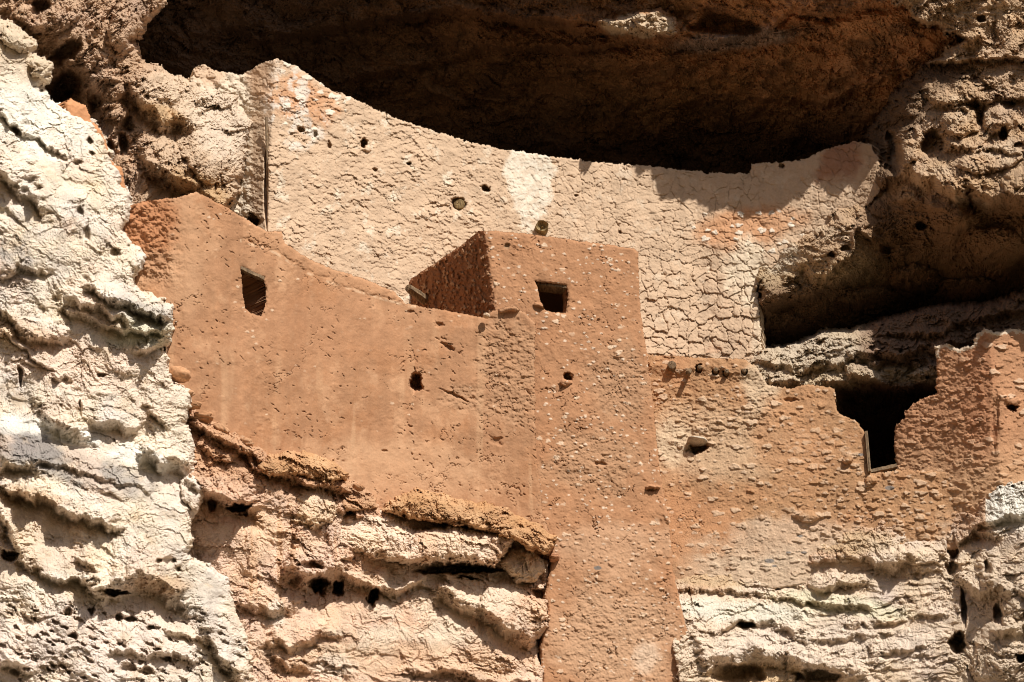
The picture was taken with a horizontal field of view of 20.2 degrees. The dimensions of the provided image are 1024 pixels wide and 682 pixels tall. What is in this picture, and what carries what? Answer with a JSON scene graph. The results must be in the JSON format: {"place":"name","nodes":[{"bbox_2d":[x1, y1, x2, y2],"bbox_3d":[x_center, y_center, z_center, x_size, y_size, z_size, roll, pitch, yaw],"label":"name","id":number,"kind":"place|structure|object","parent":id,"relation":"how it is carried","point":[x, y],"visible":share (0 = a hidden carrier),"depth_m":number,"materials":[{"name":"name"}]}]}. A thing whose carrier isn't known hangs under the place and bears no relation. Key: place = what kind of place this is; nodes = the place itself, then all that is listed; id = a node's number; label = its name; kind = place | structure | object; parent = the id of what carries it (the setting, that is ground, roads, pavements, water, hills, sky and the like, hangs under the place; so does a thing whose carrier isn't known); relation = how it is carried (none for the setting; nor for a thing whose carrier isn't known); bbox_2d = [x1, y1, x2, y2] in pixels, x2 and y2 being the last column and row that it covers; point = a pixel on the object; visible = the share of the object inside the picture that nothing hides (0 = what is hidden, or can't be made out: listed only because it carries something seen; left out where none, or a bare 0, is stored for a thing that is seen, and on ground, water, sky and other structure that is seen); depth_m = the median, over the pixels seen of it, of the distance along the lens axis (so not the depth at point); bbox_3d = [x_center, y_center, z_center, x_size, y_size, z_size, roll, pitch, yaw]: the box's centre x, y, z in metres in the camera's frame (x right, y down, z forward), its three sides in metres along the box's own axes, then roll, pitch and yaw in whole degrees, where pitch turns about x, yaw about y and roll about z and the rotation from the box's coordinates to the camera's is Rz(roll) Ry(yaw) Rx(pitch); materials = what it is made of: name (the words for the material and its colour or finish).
{"place":"outdoors","nodes":[
{"label":"outdoors","id":0,"kind":"place"},
{"bbox_2d":[0,0,252,207],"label":"cliff buttress","id":1,"kind":"structure","parent":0,"point":[166,133],"depth_m":55.74,"materials":[{"name":"stone"}]},
{"bbox_2d":[0,15,257,681],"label":"cliff outcrop","id":2,"kind":"object","parent":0,"point":[105,576],"visible":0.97,"depth_m":47.15,"materials":[{"name":"stone"}]},
{"bbox_2d":[58,98,126,189],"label":"cleft wall","id":3,"kind":"structure","parent":2,"relation":"on","point":[73,107],"depth_m":52.72,"materials":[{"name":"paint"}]},
{"bbox_2d":[169,366,190,382],"bbox_3d":[-5.726,0.573,49.483,0.417,0.286,0.339,0,-27,0],"label":"cobble","id":4,"kind":"object","parent":2,"relation":"on","point":[180,374],"visible":1,"depth_m":49.37,"materials":[{"name":"stone"}]},
{"bbox_2d":[189,390,194,396],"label":"rubble stone","id":5,"kind":"object","parent":2,"relation":"on","point":[191,392],"visible":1,"depth_m":49.33,"materials":[{"name":"stone"}]},
{"bbox_2d":[191,401,201,409],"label":"rubble stone","id":6,"kind":"object","parent":2,"relation":"on","point":[196,404],"visible":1,"depth_m":49.38,"materials":[{"name":"stone"}]},
{"bbox_2d":[186,409,549,681],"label":"rock ledge","id":7,"kind":"object","parent":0,"point":[323,604],"visible":0.7,"depth_m":49.98,"materials":[{"name":"stone"}]},
{"bbox_2d":[193,409,213,423],"bbox_3d":[-5.327,1.313,49.550,0.371,0.220,0.307,0,-27,0],"label":"rubble stone","id":8,"kind":"object","parent":7,"relation":"on","point":[206,416],"visible":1,"depth_m":49.47,"materials":[{"name":"stone"}]},
{"bbox_2d":[213,423,229,434],"bbox_3d":[-5.024,1.532,49.676,0.301,0.231,0.261,0,-27,0],"label":"rubble stone","id":9,"kind":"object","parent":7,"relation":"on","point":[221,427],"visible":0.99,"depth_m":49.58,"materials":[{"name":"stone"}]},
{"bbox_2d":[240,437,253,446],"bbox_3d":[-4.626,1.763,49.887,0.296,0.167,0.218,0,-27,0],"label":"rubble stone","id":10,"kind":"object","parent":7,"relation":"on","point":[246,441],"visible":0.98,"depth_m":49.80,"materials":[{"name":"stone"}]},
{"bbox_2d":[257,450,348,484],"bbox_3d":[-3.836,2.183,51.747,1.777,2.127,3.821,0,-27,0],"label":"capstone","id":11,"kind":"object","parent":7,"relation":"on","point":[308,465],"visible":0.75,"depth_m":50.32,"materials":[{"name":"stone"}]},
{"bbox_2d":[291,488,337,529],"bbox_3d":[-3.607,2.902,51.960,1.132,2.477,3.669,0,-27,0],"label":"boulder","id":12,"kind":"object","parent":7,"relation":"on","point":[317,508],"visible":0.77,"depth_m":50.17,"materials":[{"name":"stone"}]},
{"bbox_2d":[123,192,550,560],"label":"wall","id":13,"kind":"structure","parent":7,"relation":"on","point":[381,394],"depth_m":53.38,"materials":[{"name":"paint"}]},
{"bbox_2d":[483,313,489,318],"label":"cobble","id":14,"kind":"object","parent":13,"relation":"on","point":[486,315],"visible":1,"depth_m":55.87,"materials":[{"name":"stone"}]},
{"bbox_2d":[352,483,364,491],"bbox_3d":[-2.742,2.613,51.307,0.227,0.159,0.176,0,-27,0],"label":"rubble stone","id":15,"kind":"object","parent":7,"relation":"on","point":[358,487],"visible":1,"depth_m":51.25,"materials":[{"name":"stone"}]},
{"bbox_2d":[341,480,377,511],"bbox_3d":[-2.887,2.776,52.746,0.939,2.105,3.386,0,-27,0],"label":"boulder","id":16,"kind":"object","parent":7,"relation":"on","point":[365,499],"visible":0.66,"depth_m":51.25,"materials":[{"name":"stone"}]},
{"bbox_2d":[337,510,513,569],"bbox_3d":[-1.542,3.685,53.272,5.766,2.568,3.088,18,-32,-31],"label":"rock slab","id":17,"kind":"object","parent":7,"relation":"on","point":[388,537],"visible":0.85,"depth_m":51.54,"materials":[{"name":"stone"}]},
{"bbox_2d":[381,486,556,554],"bbox_3d":[-0.724,3.258,54.063,5.176,2.283,2.921,16,-31,-28],"label":"capstone","id":18,"kind":"object","parent":7,"relation":"on","point":[417,504],"visible":0.84,"depth_m":52.54,"materials":[{"name":"stone"}]},
{"bbox_2d":[498,547,546,583],"bbox_3d":[0.213,4.169,54.870,1.136,2.271,3.725,0,-27,0],"label":"boulder","id":19,"kind":"object","parent":7,"relation":"on","point":[520,565],"visible":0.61,"depth_m":53.13,"materials":[{"name":"stone"}]},
{"bbox_2d":[136,0,962,472],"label":"cliff alcove","id":20,"kind":"object","parent":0,"point":[722,86],"visible":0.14,"depth_m":65.84,"materials":[{"name":"stone"}]},
{"bbox_2d":[405,230,687,681],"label":"square tower","id":21,"kind":"structure","parent":20,"relation":"on","point":[614,606],"depth_m":55.30,"materials":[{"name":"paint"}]},
{"bbox_2d":[189,58,883,361],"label":"wall","id":22,"kind":"structure","parent":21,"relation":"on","point":[339,181],"depth_m":61.38,"materials":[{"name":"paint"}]},
{"bbox_2d":[549,553,559,562],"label":"cobble","id":23,"kind":"object","parent":21,"relation":"on","point":[554,557],"visible":1,"depth_m":53.71,"materials":[{"name":"stone"}]},
{"bbox_2d":[672,481,1023,681],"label":"rock slope","id":24,"kind":"structure","parent":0,"point":[924,611],"depth_m":54.16,"materials":[{"name":"stone"}]},
{"bbox_2d":[647,354,958,590],"bbox_3d":[6.000,2.643,56.948,7.212,6.086,1.421,-3,-27,7],"label":"doorway wall","id":25,"kind":"structure","parent":24,"relation":"on","point":[761,477],"depth_m":56.76,"materials":[{"name":"brown stone"}]},
{"bbox_2d":[894,328,1023,538],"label":"ruined wall","id":26,"kind":"structure","parent":24,"relation":"on","point":[963,427],"depth_m":56.80,"materials":[{"name":"brown stone"}]},
{"bbox_2d":[750,289,1023,456],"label":"rock shelf","id":27,"kind":"object","parent":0,"point":[879,375],"visible":0.18,"depth_m":59.11,"materials":[{"name":"stone"}]},
{"bbox_2d":[755,0,1023,345],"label":"cliff overhang","id":28,"kind":"object","parent":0,"point":[940,220],"visible":0.69,"depth_m":61.11,"materials":[{"name":"stone"}]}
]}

